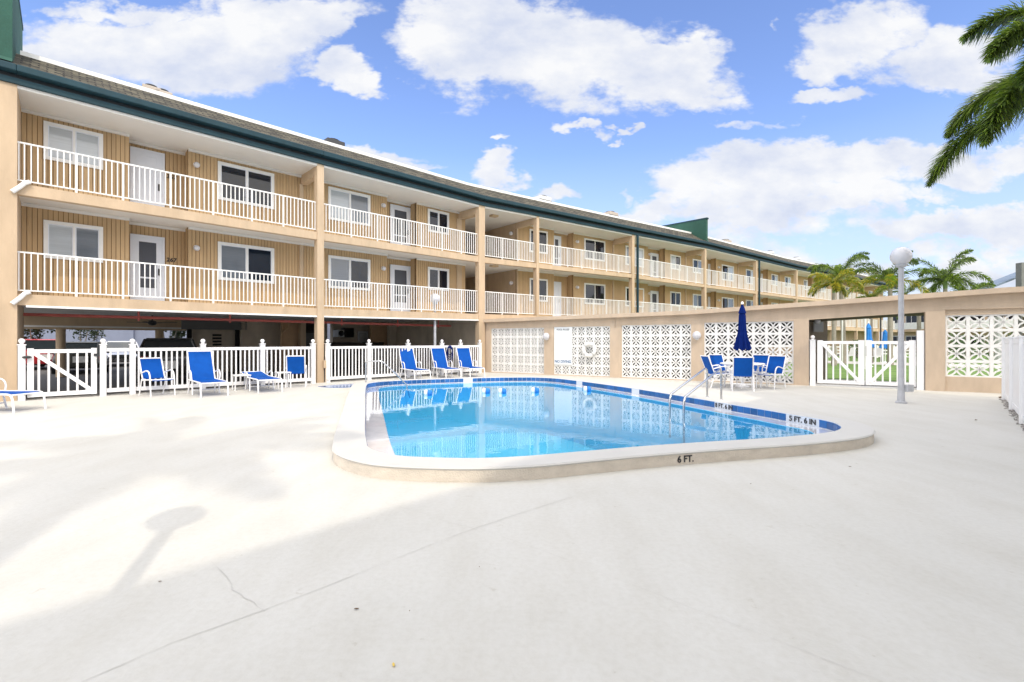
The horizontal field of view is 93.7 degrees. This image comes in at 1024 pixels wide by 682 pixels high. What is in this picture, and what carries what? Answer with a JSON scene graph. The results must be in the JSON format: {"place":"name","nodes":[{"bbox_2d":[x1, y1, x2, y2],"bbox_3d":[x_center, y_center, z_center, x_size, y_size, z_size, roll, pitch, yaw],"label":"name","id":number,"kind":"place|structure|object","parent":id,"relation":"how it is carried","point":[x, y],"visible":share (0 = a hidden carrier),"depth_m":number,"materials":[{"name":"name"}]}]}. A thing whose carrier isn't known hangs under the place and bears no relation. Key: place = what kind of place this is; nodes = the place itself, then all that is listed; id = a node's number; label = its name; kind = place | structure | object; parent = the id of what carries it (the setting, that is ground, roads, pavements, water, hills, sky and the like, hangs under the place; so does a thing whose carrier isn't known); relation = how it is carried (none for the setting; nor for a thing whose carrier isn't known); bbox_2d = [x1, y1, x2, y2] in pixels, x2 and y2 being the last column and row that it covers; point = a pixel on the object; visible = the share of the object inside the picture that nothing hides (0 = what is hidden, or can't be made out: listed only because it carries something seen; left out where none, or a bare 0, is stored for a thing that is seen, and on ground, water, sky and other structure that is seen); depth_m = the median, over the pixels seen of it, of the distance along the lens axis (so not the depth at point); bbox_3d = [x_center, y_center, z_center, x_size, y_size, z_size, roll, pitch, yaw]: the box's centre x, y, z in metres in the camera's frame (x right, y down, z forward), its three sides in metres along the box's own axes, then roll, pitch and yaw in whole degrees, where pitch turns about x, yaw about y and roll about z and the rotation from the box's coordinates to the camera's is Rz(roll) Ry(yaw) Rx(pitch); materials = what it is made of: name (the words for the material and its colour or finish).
{"place":"outdoors","nodes":[
{"label":"outdoors","id":0,"kind":"place"},
{"bbox_2d":[318,384,352,387],"bbox_3d":[-5.203,1.394,14.977,1.008,0.012,1.281,0,0,33],"label":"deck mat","id":1,"kind":"object","parent":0,"point":[340,386],"visible":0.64,"depth_m":14.64,"materials":[{"name":"white plastic"}]},
{"bbox_2d":[26,354,838,398],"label":"carport pavement","id":2,"kind":"structure","parent":0,"point":[53,381],"depth_m":18.07,"materials":[{"name":"concrete"}]},
{"bbox_2d":[24,329,55,338],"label":"tree","id":3,"kind":"object","parent":2,"relation":"on","point":[35,331],"visible":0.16,"depth_m":24.31,"materials":[{"name":"green plant"}]},
{"bbox_2d":[24,339,55,366],"bbox_3d":[-24.628,0.640,24.499,4.555,1.510,2.200,0,0,31],"label":"parked car","id":4,"kind":"object","parent":2,"relation":"on","point":[41,343],"visible":0.2,"depth_m":23.38,"materials":[{"name":"red paint"}]},
{"bbox_2d":[50,341,108,373],"bbox_3d":[-19.769,0.700,21.998,2.200,1.390,4.555,0,0,-42],"label":"parked car","id":5,"kind":"object","parent":2,"relation":"on","point":[79,345],"visible":0.38,"depth_m":20.63,"materials":[{"name":"grey paint"}]},
{"bbox_2d":[69,329,105,340],"bbox_3d":[-26.355,0.014,29.880,1.876,2.802,1.910,0,0,42],"label":"tree","id":6,"kind":"object","parent":2,"relation":"on","point":[92,333],"visible":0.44,"depth_m":30.09,"materials":[{"name":"green plant"}]},
{"bbox_2d":[105,341,138,361],"bbox_3d":[-22.775,0.700,28.002,2.200,1.390,4.555,0,0,-39],"label":"parked car","id":7,"kind":"object","parent":2,"relation":"on","point":[117,344],"visible":0.15,"depth_m":27.18,"materials":[{"name":"white paint"}]},
{"bbox_2d":[136,338,199,382],"bbox_3d":[-12.577,0.640,17.598,2.200,1.510,4.555,0,0,-36],"label":"parked car","id":8,"kind":"object","parent":2,"relation":"on","point":[166,342],"visible":0.16,"depth_m":15.91,"materials":[{"name":"black paint"}]},
{"bbox_2d":[164,331,186,337],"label":"tree","id":9,"kind":"object","parent":2,"relation":"on","point":[177,334],"visible":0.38,"depth_m":27.18,"materials":[{"name":"green plant"}]},
{"bbox_2d":[24,324,329,346],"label":"boundary wall","id":10,"kind":"structure","parent":2,"relation":"on","point":[138,336],"depth_m":36.06,"materials":[{"name":"white paint"}]},
{"bbox_2d":[0,0,897,401],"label":"apartment building","id":11,"kind":"structure","parent":2,"relation":"on","point":[124,204],"depth_m":16.47,"materials":[{"name":"paint"}]},
{"bbox_2d":[17,338,99,400],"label":"picket gate","id":12,"kind":"structure","parent":11,"relation":"attached to","point":[33,352],"depth_m":11.63,"materials":[{"name":"white plastic"}]},
{"bbox_2d":[43,120,102,169],"bbox_3d":[-11.884,-5.290,13.030,1.194,1.012,0.044,0,0,-43],"label":"window","id":13,"kind":"structure","parent":11,"relation":"in","point":[57,136],"depth_m":13.00,"materials":[{"name":"white paint"}]},
{"bbox_2d":[43,220,102,262],"bbox_3d":[-11.884,-2.689,13.030,1.194,1.002,0.044,0,0,-43],"label":"window","id":14,"kind":"structure","parent":11,"relation":"in","point":[59,238],"depth_m":13.00,"materials":[{"name":"white paint"}]},
{"bbox_2d":[130,146,164,206],"bbox_3d":[-11.003,-4.734,14.500,0.838,2.088,0.093,0,0,-43],"label":"door","id":15,"kind":"structure","parent":11,"relation":"in","point":[138,156],"depth_m":14.51,"materials":[{"name":"paint"}]},
{"bbox_2d":[130,233,164,300],"bbox_3d":[-11.003,-2.146,14.500,0.838,2.081,0.093,0,0,-43],"label":"door","id":16,"kind":"structure","parent":11,"relation":"in","point":[143,248],"depth_m":14.51,"materials":[{"name":"paint"}]},
{"bbox_2d":[142,83,160,91],"bbox_3d":[-11.851,-7.708,15.759,0.510,1.323,0.460,0,0,-43],"label":"rooftop unit","id":17,"kind":"object","parent":11,"relation":"on","point":[150,86],"visible":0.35,"depth_m":15.59,"materials":[{"name":"grey metal"}]},
{"bbox_2d":[135,315,176,325],"bbox_3d":[-12.550,-0.720,16.748,1.110,0.360,1.110,0,0,25],"label":"ceiling fan","id":18,"kind":"object","parent":11,"relation":"hanging from","point":[152,322],"visible":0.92,"depth_m":16.68,"materials":[{"name":"grey metal"}]},
{"bbox_2d":[218,161,273,208],"bbox_3d":[-8.789,-5.138,15.918,1.686,1.237,0.044,0,0,-43],"label":"window","id":19,"kind":"structure","parent":11,"relation":"in","point":[228,173],"depth_m":15.88,"materials":[{"name":"white paint"}]},
{"bbox_2d":[218,241,273,283],"bbox_3d":[-8.789,-2.573,15.918,1.686,1.222,0.044,0,0,-43],"label":"window","id":20,"kind":"structure","parent":11,"relation":"in","point":[231,256],"depth_m":15.88,"materials":[{"name":"white paint"}]},
{"bbox_2d":[324,137,344,145],"bbox_3d":[-7.382,-7.645,19.773,0.675,1.249,0.750,0,0,44],"label":"rooftop unit","id":21,"kind":"object","parent":11,"relation":"on","point":[334,140],"visible":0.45,"depth_m":19.51,"materials":[{"name":"grey metal"}]},
{"bbox_2d":[333,328,353,336],"bbox_3d":[-9.053,-0.450,25.888,0.617,0.500,0.963,0,0,44],"label":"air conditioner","id":22,"kind":"object","parent":11,"relation":"attached to","point":[345,332],"visible":1,"depth_m":25.76,"materials":[{"name":"black metal"}]},
{"bbox_2d":[328,186,369,225],"bbox_3d":[-6.221,-5.144,18.424,0.044,1.243,1.710,0,0,44],"label":"window","id":23,"kind":"structure","parent":11,"relation":"in","point":[336,196],"depth_m":18.36,"materials":[{"name":"white paint"}]},
{"bbox_2d":[328,255,369,290],"bbox_3d":[-6.221,-2.594,18.424,0.044,1.243,1.710,0,0,44],"label":"window","id":24,"kind":"structure","parent":11,"relation":"in","point":[339,267],"depth_m":18.39,"materials":[{"name":"white paint"}]},
{"bbox_2d":[357,331,367,341],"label":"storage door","id":25,"kind":"structure","parent":11,"relation":"in","point":[362,336],"depth_m":26.93,"materials":[{"name":"black paint"}]},
{"bbox_2d":[390,204,410,245],"bbox_3d":[-4.769,-4.749,20.585,0.093,2.094,1.017,0,0,44],"label":"door","id":26,"kind":"structure","parent":11,"relation":"in","point":[396,211],"depth_m":20.60,"materials":[{"name":"paint"}]},
{"bbox_2d":[390,264,410,311],"bbox_3d":[-4.769,-2.199,20.585,0.093,2.094,1.017,0,0,44],"label":"door","id":27,"kind":"structure","parent":11,"relation":"in","point":[400,275],"depth_m":20.60,"materials":[{"name":"paint"}]},
{"bbox_2d":[428,208,448,234],"bbox_3d":[-3.278,-5.311,21.432,0.044,1.016,1.167,0,0,44],"label":"window","id":28,"kind":"structure","parent":11,"relation":"in","point":[435,217],"depth_m":21.40,"materials":[{"name":"white paint"}]},
{"bbox_2d":[428,267,448,290],"bbox_3d":[-3.278,-2.761,21.432,0.044,1.016,1.167,0,0,44],"label":"window","id":29,"kind":"structure","parent":11,"relation":"in","point":[437,277],"depth_m":21.40,"materials":[{"name":"white paint"}]},
{"bbox_2d":[529,229,547,253],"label":"window","id":30,"kind":"structure","parent":11,"relation":"in","point":[543,235],"depth_m":25.95,"materials":[{"name":"white paint"}]},
{"bbox_2d":[529,278,547,301],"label":"window","id":31,"kind":"structure","parent":11,"relation":"in","point":[543,283],"depth_m":25.95,"materials":[{"name":"white paint"}]},
{"bbox_2d":[533,195,551,201],"bbox_3d":[1.757,-7.960,28.654,0.918,1.335,0.828,0,0,-37],"label":"rooftop unit","id":32,"kind":"object","parent":11,"relation":"on","point":[544,197],"visible":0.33,"depth_m":28.31,"materials":[{"name":"grey metal"}]},
{"bbox_2d":[554,235,560,265],"bbox_3d":[2.529,-4.930,27.262,0.684,2.086,0.047,0,0,-37],"label":"door","id":33,"kind":"structure","parent":11,"relation":"in","point":[557,239],"depth_m":27.30,"materials":[{"name":"paint"}]},
{"bbox_2d":[554,282,560,315],"bbox_3d":[2.529,-2.325,27.262,0.684,2.086,0.047,0,0,-37],"label":"door","id":34,"kind":"structure","parent":11,"relation":"in","point":[557,285],"depth_m":27.30,"materials":[{"name":"paint"}]},
{"bbox_2d":[584,238,604,261],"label":"window","id":35,"kind":"structure","parent":11,"relation":"in","point":[589,244],"depth_m":28.41,"materials":[{"name":"white paint"}]},
{"bbox_2d":[584,283,604,304],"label":"window","id":36,"kind":"structure","parent":11,"relation":"in","point":[593,291],"depth_m":28.41,"materials":[{"name":"white paint"}]},
{"bbox_2d":[625,245,643,266],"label":"window","id":37,"kind":"structure","parent":11,"relation":"in","point":[641,251],"depth_m":30.72,"materials":[{"name":"white paint"}]},
{"bbox_2d":[625,287,643,306],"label":"window","id":38,"kind":"structure","parent":11,"relation":"in","point":[641,291],"depth_m":30.91,"materials":[{"name":"white paint"}]},
{"bbox_2d":[650,253,658,277],"bbox_3d":[9.700,-4.934,32.722,0.896,2.087,0.047,0,0,-38],"label":"door","id":39,"kind":"structure","parent":11,"relation":"in","point":[655,257],"depth_m":32.73,"materials":[{"name":"paint"}]},
{"bbox_2d":[650,291,658,311],"bbox_3d":[9.700,-2.372,32.722,0.896,2.082,0.047,0,0,-38],"label":"door","id":40,"kind":"structure","parent":11,"relation":"in","point":[654,297],"depth_m":32.73,"materials":[{"name":"paint"}]},
{"bbox_2d":[670,254,680,268],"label":"window","id":41,"kind":"structure","parent":11,"relation":"in","point":[674,259],"depth_m":33.37,"materials":[{"name":"white paint"}]},
{"bbox_2d":[670,291,680,305],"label":"window","id":42,"kind":"structure","parent":11,"relation":"in","point":[675,297],"depth_m":33.37,"materials":[{"name":"white paint"}]},
{"bbox_2d":[693,259,700,272],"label":"window","id":43,"kind":"structure","parent":11,"relation":"in","point":[696,263],"depth_m":35.10,"materials":[{"name":"white paint"}]},
{"bbox_2d":[693,294,700,307],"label":"window","id":44,"kind":"structure","parent":11,"relation":"in","point":[696,297],"depth_m":35.10,"materials":[{"name":"white paint"}]},
{"bbox_2d":[722,264,733,281],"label":"window","id":45,"kind":"structure","parent":11,"relation":"in","point":[725,268],"depth_m":38.14,"materials":[{"name":"white paint"}]},
{"bbox_2d":[722,297,733,307],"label":"window","id":46,"kind":"structure","parent":11,"relation":"in","point":[726,302],"depth_m":38.11,"materials":[{"name":"white paint"}]},
{"bbox_2d":[746,269,752,284],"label":"window","id":47,"kind":"structure","parent":11,"relation":"in","point":[748,272],"depth_m":40.57,"materials":[{"name":"white paint"}]},
{"bbox_2d":[0,372,1023,681],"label":"pool deck","id":48,"kind":"structure","parent":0,"point":[894,552],"depth_m":3.15,"materials":[{"name":"paint"}]},
{"bbox_2d":[0,378,46,412],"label":"sun lounger","id":49,"kind":"object","parent":48,"relation":"on","point":[4,392],"visible":1,"depth_m":9.86,"materials":[{"name":"white plastic"}]},
{"bbox_2d":[138,357,175,396],"bbox_3d":[-9.163,0.920,12.376,0.723,0.971,0.574,0,0,31],"label":"patio chair","id":50,"kind":"object","parent":48,"relation":"on","point":[151,369],"visible":1,"depth_m":12.46,"materials":[{"name":"blue fabric"}]},
{"bbox_2d":[186,350,228,397],"bbox_3d":[-8.041,0.835,12.647,0.692,1.142,1.660,0,0,-45],"label":"sun lounger","id":51,"kind":"object","parent":48,"relation":"on","point":[201,368],"visible":1,"depth_m":13.00,"materials":[{"name":"blue fabric"}]},
{"bbox_2d":[99,339,315,395],"bbox_3d":[-8.511,0.669,14.062,5.442,1.462,0.155,0,0,-43],"label":"picket fence","id":52,"kind":"object","parent":48,"relation":"on","point":[132,349],"visible":0.91,"depth_m":13.52,"materials":[{"name":"white plastic"}]},
{"bbox_2d":[232,374,250,390],"bbox_3d":[-7.750,1.181,13.750,0.420,0.438,0.420,0,0,-40],"label":"side table","id":53,"kind":"object","parent":48,"relation":"on","point":[235,375],"visible":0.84,"depth_m":13.72,"materials":[{"name":"white paint"}]},
{"bbox_2d":[240,370,282,392],"bbox_3d":[-7.229,1.136,13.787,0.692,0.540,2.109,0,0,-41],"label":"sun lounger","id":54,"kind":"object","parent":48,"relation":"on","point":[258,376],"visible":0.94,"depth_m":13.75,"materials":[{"name":"blue fabric"}]},
{"bbox_2d":[274,371,290,388],"bbox_3d":[-6.850,1.161,14.350,0.381,0.478,0.380,0,0,-40],"label":"side table","id":55,"kind":"object","parent":48,"relation":"on","point":[278,373],"visible":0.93,"depth_m":14.32,"materials":[{"name":"white paint"}]},
{"bbox_2d":[285,355,306,387],"bbox_3d":[-6.594,0.920,14.680,0.574,0.971,0.723,0,0,-20],"label":"patio chair","id":56,"kind":"object","parent":48,"relation":"on","point":[295,365],"visible":0.88,"depth_m":14.45,"materials":[{"name":"blue fabric"}]},
{"bbox_2d":[81,483,622,681],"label":"deck joint","id":57,"kind":"object","parent":48,"relation":"on","point":[298,596],"visible":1,"depth_m":2.54,"materials":[{"name":"grey concrete"}]},
{"bbox_2d":[324,339,481,382],"bbox_3d":[-3.823,0.669,18.663,0.155,1.462,7.022,0,0,44],"label":"picket fence","id":58,"kind":"object","parent":48,"relation":"on","point":[367,347],"visible":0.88,"depth_m":17.65,"materials":[{"name":"white plastic"}]},
{"bbox_2d":[398,348,430,378],"bbox_3d":[-3.625,0.835,17.748,0.692,1.142,1.660,0,0,-34],"label":"sun lounger","id":59,"kind":"object","parent":48,"relation":"on","point":[408,360],"visible":0.95,"depth_m":18.17,"materials":[{"name":"blue fabric"}]},
{"bbox_2d":[431,293,439,374],"bbox_3d":[-3.183,-0.285,19.811,0.410,3.370,0.410,0,0,0],"label":"lamp post","id":60,"kind":"object","parent":48,"relation":"on","point":[434,297],"visible":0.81,"depth_m":19.75,"materials":[{"name":"metal"}]},
{"bbox_2d":[430,348,460,377],"bbox_3d":[-2.573,0.835,18.521,0.692,1.142,1.660,0,0,-30],"label":"sun lounger","id":61,"kind":"object","parent":48,"relation":"on","point":[439,357],"visible":0.97,"depth_m":18.98,"materials":[{"name":"blue fabric"}]},
{"bbox_2d":[456,347,484,376],"bbox_3d":[-1.668,0.835,19.070,0.692,1.142,1.660,0,0,-26],"label":"sun lounger","id":62,"kind":"object","parent":48,"relation":"on","point":[464,358],"visible":0.97,"depth_m":19.56,"materials":[{"name":"blue fabric"}]},
{"bbox_2d":[332,376,874,481],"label":"swimming pool","id":63,"kind":"structure","parent":48,"relation":"in","point":[478,439],"depth_m":10.26,"materials":[{"name":"liquid"}]},
{"bbox_2d":[365,360,406,386],"bbox_3d":[-3.780,1.172,14.622,1.346,1.167,0.073,0,0,-12],"label":"pool handrail","id":64,"kind":"object","parent":63,"relation":"attached to","point":[387,366],"visible":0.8,"depth_m":14.59,"materials":[{"name":"silver metal"}]},
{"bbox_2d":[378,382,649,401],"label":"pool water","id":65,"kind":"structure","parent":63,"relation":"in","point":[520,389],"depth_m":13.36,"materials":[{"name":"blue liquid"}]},
{"bbox_2d":[669,368,721,442],"bbox_3d":[4.125,1.326,10.661,0.511,1.348,2.930,0,0,38],"label":"pool handrail","id":66,"kind":"object","parent":48,"relation":"on","point":[688,394],"visible":0.86,"depth_m":10.04,"materials":[{"name":"silver metal"}]},
{"bbox_2d":[700,355,730,387],"bbox_3d":[6.146,0.920,14.495,0.723,0.971,0.574,0,0,-4],"label":"patio chair","id":67,"kind":"object","parent":48,"relation":"on","point":[706,361],"visible":0.81,"depth_m":14.38,"materials":[{"name":"blue fabric"}]},
{"bbox_2d":[708,354,737,384],"bbox_3d":[6.762,0.920,15.422,0.574,0.971,0.723,0,0,-14],"label":"patio chair","id":68,"kind":"object","parent":48,"relation":"on","point":[716,359],"visible":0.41,"depth_m":15.67,"materials":[{"name":"blue fabric"}]},
{"bbox_2d":[733,301,751,387],"bbox_3d":[6.980,0.100,14.550,0.505,2.600,0.505,0,0,-22],"label":"patio umbrella","id":69,"kind":"object","parent":48,"relation":"on","point":[742,343],"visible":0.98,"depth_m":14.46,"materials":[{"name":"blue fabric"}]},
{"bbox_2d":[720,362,764,388],"bbox_3d":[6.980,1.034,14.550,1.240,0.737,1.240,0,0,0],"label":"dining table","id":70,"kind":"object","parent":48,"relation":"on","point":[731,363],"visible":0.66,"depth_m":14.32,"materials":[{"name":"white paint"}]},
{"bbox_2d":[731,357,754,391],"bbox_3d":[6.522,0.920,13.581,0.574,0.971,0.723,0,0,22],"label":"patio chair","id":71,"kind":"object","parent":48,"relation":"on","point":[742,367],"visible":1,"depth_m":13.35,"materials":[{"name":"blue fabric"}]},
{"bbox_2d":[483,286,1023,392],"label":"screen wall","id":72,"kind":"structure","parent":48,"relation":"on","point":[661,344],"depth_m":16.44,"materials":[{"name":"paint"}]},
{"bbox_2d":[554,327,571,364],"bbox_3d":[2.083,0.195,19.566,0.802,1.530,0.038,0,0,32],"label":"pool rules sign","id":73,"kind":"object","parent":72,"relation":"attached to","point":[562,345],"visible":1,"depth_m":19.54,"materials":[{"name":"white"}]},
{"bbox_2d":[582,342,596,357],"bbox_3d":[3.050,0.341,18.876,0.619,0.619,0.233,0,0,32],"label":"life ring","id":74,"kind":"object","parent":72,"relation":"hanging from","point":[592,345],"visible":1,"depth_m":18.78,"materials":[{"name":"white paint"}]},
{"bbox_2d":[813,322,822,331],"bbox_3d":[10.888,-0.500,17.060,0.300,0.360,0.165,0,0,32],"label":"meter cabinet","id":75,"kind":"object","parent":72,"relation":"attached to","point":[818,327],"visible":0.94,"depth_m":16.99,"materials":[{"name":"grey metal"}]},
{"bbox_2d":[810,330,923,389],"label":"double gate","id":76,"kind":"structure","parent":72,"relation":"attached to","point":[916,363],"depth_m":14.34,"materials":[{"name":"white plastic"}]},
{"bbox_2d":[744,354,769,385],"bbox_3d":[7.805,0.920,15.300,0.723,0.971,0.574,0,0,-42],"label":"patio chair","id":77,"kind":"object","parent":48,"relation":"on","point":[760,358],"visible":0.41,"depth_m":15.44,"materials":[{"name":"blue fabric"}]},
{"bbox_2d":[756,355,786,388],"bbox_3d":[7.722,0.920,14.291,0.723,0.971,0.574,0,0,-33],"label":"patio chair","id":78,"kind":"object","parent":48,"relation":"on","point":[775,364],"visible":1,"depth_m":14.38,"materials":[{"name":"blue fabric"}]},
{"bbox_2d":[890,247,913,403],"bbox_3d":[8.775,-0.360,10.825,0.408,3.520,0.408,0,0,-44],"label":"lamp post","id":79,"kind":"object","parent":48,"relation":"on","point":[901,258],"visible":1,"depth_m":10.77,"materials":[{"name":"metal"}]},
{"bbox_2d":[924,0,1023,188],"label":"palm tree","id":80,"kind":"object","parent":48,"relation":"on","point":[1003,99],"visible":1,"depth_m":8.52,"materials":[{"name":"green plant"}]},
{"bbox_2d":[1001,336,1023,423],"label":"picket fence","id":81,"kind":"object","parent":48,"relation":"on","point":[1012,371],"visible":1,"depth_m":9.51,"materials":[{"name":"white plastic"}]},
{"bbox_2d":[20,0,1023,340],"label":"sky","id":82,"kind":"structure","parent":0,"point":[808,130],"materials":[{"name":"blue"}]},
{"bbox_2d":[474,369,915,387],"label":"breezeway floor","id":83,"kind":"structure","parent":0,"point":[750,379],"depth_m":17.06,"materials":[{"name":"concrete"}]},
{"bbox_2d":[769,354,1000,381],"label":"lawn","id":84,"kind":"structure","parent":0,"point":[878,369],"depth_m":23.07,"materials":[{"name":"green plant"}]},
{"bbox_2d":[808,268,863,365],"bbox_3d":[18.338,-1.397,27.461,2.649,5.595,2.603,0,0,0],"label":"palm tree","id":85,"kind":"object","parent":84,"relation":"on","point":[836,284],"visible":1,"depth_m":27.36,"materials":[{"name":"green plant"}]},
{"bbox_2d":[841,320,842,361],"bbox_3d":[19.952,-0.190,29.000,0.118,3.180,0.118,0,0,-22],"label":"pole","id":86,"kind":"object","parent":84,"relation":"on","point":[842,340],"visible":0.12,"depth_m":28.96,"materials":[{"name":"metal"}]},
{"bbox_2d":[846,339,878,358],"bbox_3d":[27.253,0.635,37.692,2.627,1.640,2.097,0,0,-25],"label":"shrub","id":87,"kind":"object","parent":84,"relation":"on","point":[856,350],"visible":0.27,"depth_m":37.92,"materials":[{"name":"green plant"}]},
{"bbox_2d":[864,319,865,368],"bbox_3d":[17.664,-0.090,24.000,0.104,2.980,0.104,0,0,22],"label":"pole","id":88,"kind":"object","parent":84,"relation":"on","point":[864,339],"visible":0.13,"depth_m":24.01,"materials":[{"name":"metal"}]},
{"bbox_2d":[866,322,873,366],"bbox_3d":[19.309,0.175,26.000,0.610,2.450,0.610,0,0,-22],"label":"garden umbrella","id":89,"kind":"object","parent":84,"relation":"on","point":[868,332],"visible":0.58,"depth_m":25.90,"materials":[{"name":"blue fabric"}]},
{"bbox_2d":[844,250,942,364],"bbox_3d":[21.959,-1.977,28.005,4.007,6.754,4.186,0,0,-31],"label":"palm tree","id":90,"kind":"object","parent":84,"relation":"on","point":[889,276],"visible":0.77,"depth_m":27.90,"materials":[{"name":"green plant"}]},
{"bbox_2d":[828,345,987,358],"bbox_3d":[32.100,0.880,39.500,13.304,1.040,0.144,0,0,13],"label":"garden fence","id":91,"kind":"object","parent":84,"relation":"on","point":[829,346],"visible":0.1,"depth_m":39.73,"materials":[{"name":"white paint"}]},
{"bbox_2d":[887,286,937,329],"bbox_3d":[28.702,-1.234,34.037,3.202,5.269,3.445,0,0,0],"label":"palm tree","id":92,"kind":"object","parent":84,"relation":"on","point":[918,321],"visible":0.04,"depth_m":33.93,"materials":[{"name":"plant"}]},
{"bbox_2d":[932,282,995,359],"bbox_3d":[29.325,-1.385,30.981,3.706,5.571,4.155,0,0,0],"label":"palm tree","id":93,"kind":"object","parent":84,"relation":"on","point":[982,285],"visible":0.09,"depth_m":30.88,"materials":[{"name":"green plant"}]},
{"bbox_2d":[948,332,993,359],"bbox_3d":[33.644,0.284,35.864,3.849,2.312,3.824,0,0,0],"label":"shrub","id":94,"kind":"object","parent":84,"relation":"on","point":[960,356],"visible":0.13,"depth_m":35.64,"materials":[{"name":"green plant"}]},
{"bbox_2d":[953,328,1012,357],"bbox_3d":[33.662,0.163,32.080,4.568,2.586,5.433,0,0,0],"label":"shrub","id":95,"kind":"object","parent":84,"relation":"on","point":[956,343],"visible":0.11,"depth_m":33.60,"materials":[{"name":"green plant"}]},
{"bbox_2d":[971,262,1023,360],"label":"pavilion","id":96,"kind":"structure","parent":84,"relation":"on","point":[1018,275],"depth_m":30.00,"materials":[{"name":"white concrete"}]},
{"bbox_2d":[786,360,1000,367],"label":"garden path","id":97,"kind":"structure","parent":0,"point":[895,363],"depth_m":28.76,"materials":[{"name":"concrete"}]},
{"bbox_2d":[807,251,886,363],"bbox_3d":[20.459,-2.108,30.056,4.180,7.017,4.342,0,0,-32],"label":"palm tree","id":98,"kind":"object","parent":97,"relation":"on","point":[839,268],"visible":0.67,"depth_m":29.87,"materials":[{"name":"green plant"}]},
{"bbox_2d":[855,285,892,362],"bbox_3d":[23.250,-1.139,30.888,2.516,5.078,2.351,0,0,0],"label":"palm tree","id":99,"kind":"object","parent":97,"relation":"on","point":[879,291],"visible":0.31,"depth_m":30.93,"materials":[{"name":"green plant"}]},
{"bbox_2d":[872,348,881,362],"bbox_3d":[23.451,0.925,31.021,0.720,0.950,0.540,0,0,-21],"label":"garden chair","id":100,"kind":"object","parent":97,"relation":"on","point":[878,352],"visible":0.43,"depth_m":30.99,"materials":[{"name":"white paint"}]},
{"bbox_2d":[879,328,886,363],"bbox_3d":[23.320,0.300,30.000,0.610,2.200,0.610,0,0,-22],"label":"garden umbrella","id":101,"kind":"object","parent":97,"relation":"on","point":[884,337],"visible":0.7,"depth_m":29.94,"materials":[{"name":"blue fabric"}]},
{"bbox_2d":[906,248,993,364],"bbox_3d":[25.345,-2.011,28.180,3.708,6.822,3.763,0,0,-29],"label":"palm tree","id":102,"kind":"object","parent":97,"relation":"on","point":[956,280],"visible":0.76,"depth_m":27.83,"materials":[{"name":"green plant"}]},
{"bbox_2d":[999,399,1023,430],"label":"gravel","id":103,"kind":"structure","parent":0,"point":[1005,403],"depth_m":9.33,"materials":[{"name":"white gravel"}]},
{"label":"ground","id":104,"kind":"structure","parent":0,"visible":0},
{"bbox_2d":[886,316,1012,352],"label":"wing building","id":105,"kind":"structure","parent":104,"relation":"on","point":[910,326],"depth_m":61.86,"materials":[{"name":"paint"}]},
{"bbox_2d":[906,316,916,322],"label":"window","id":106,"kind":"structure","parent":105,"relation":"in","point":[909,319],"depth_m":63.32,"materials":[{"name":"white paint"}]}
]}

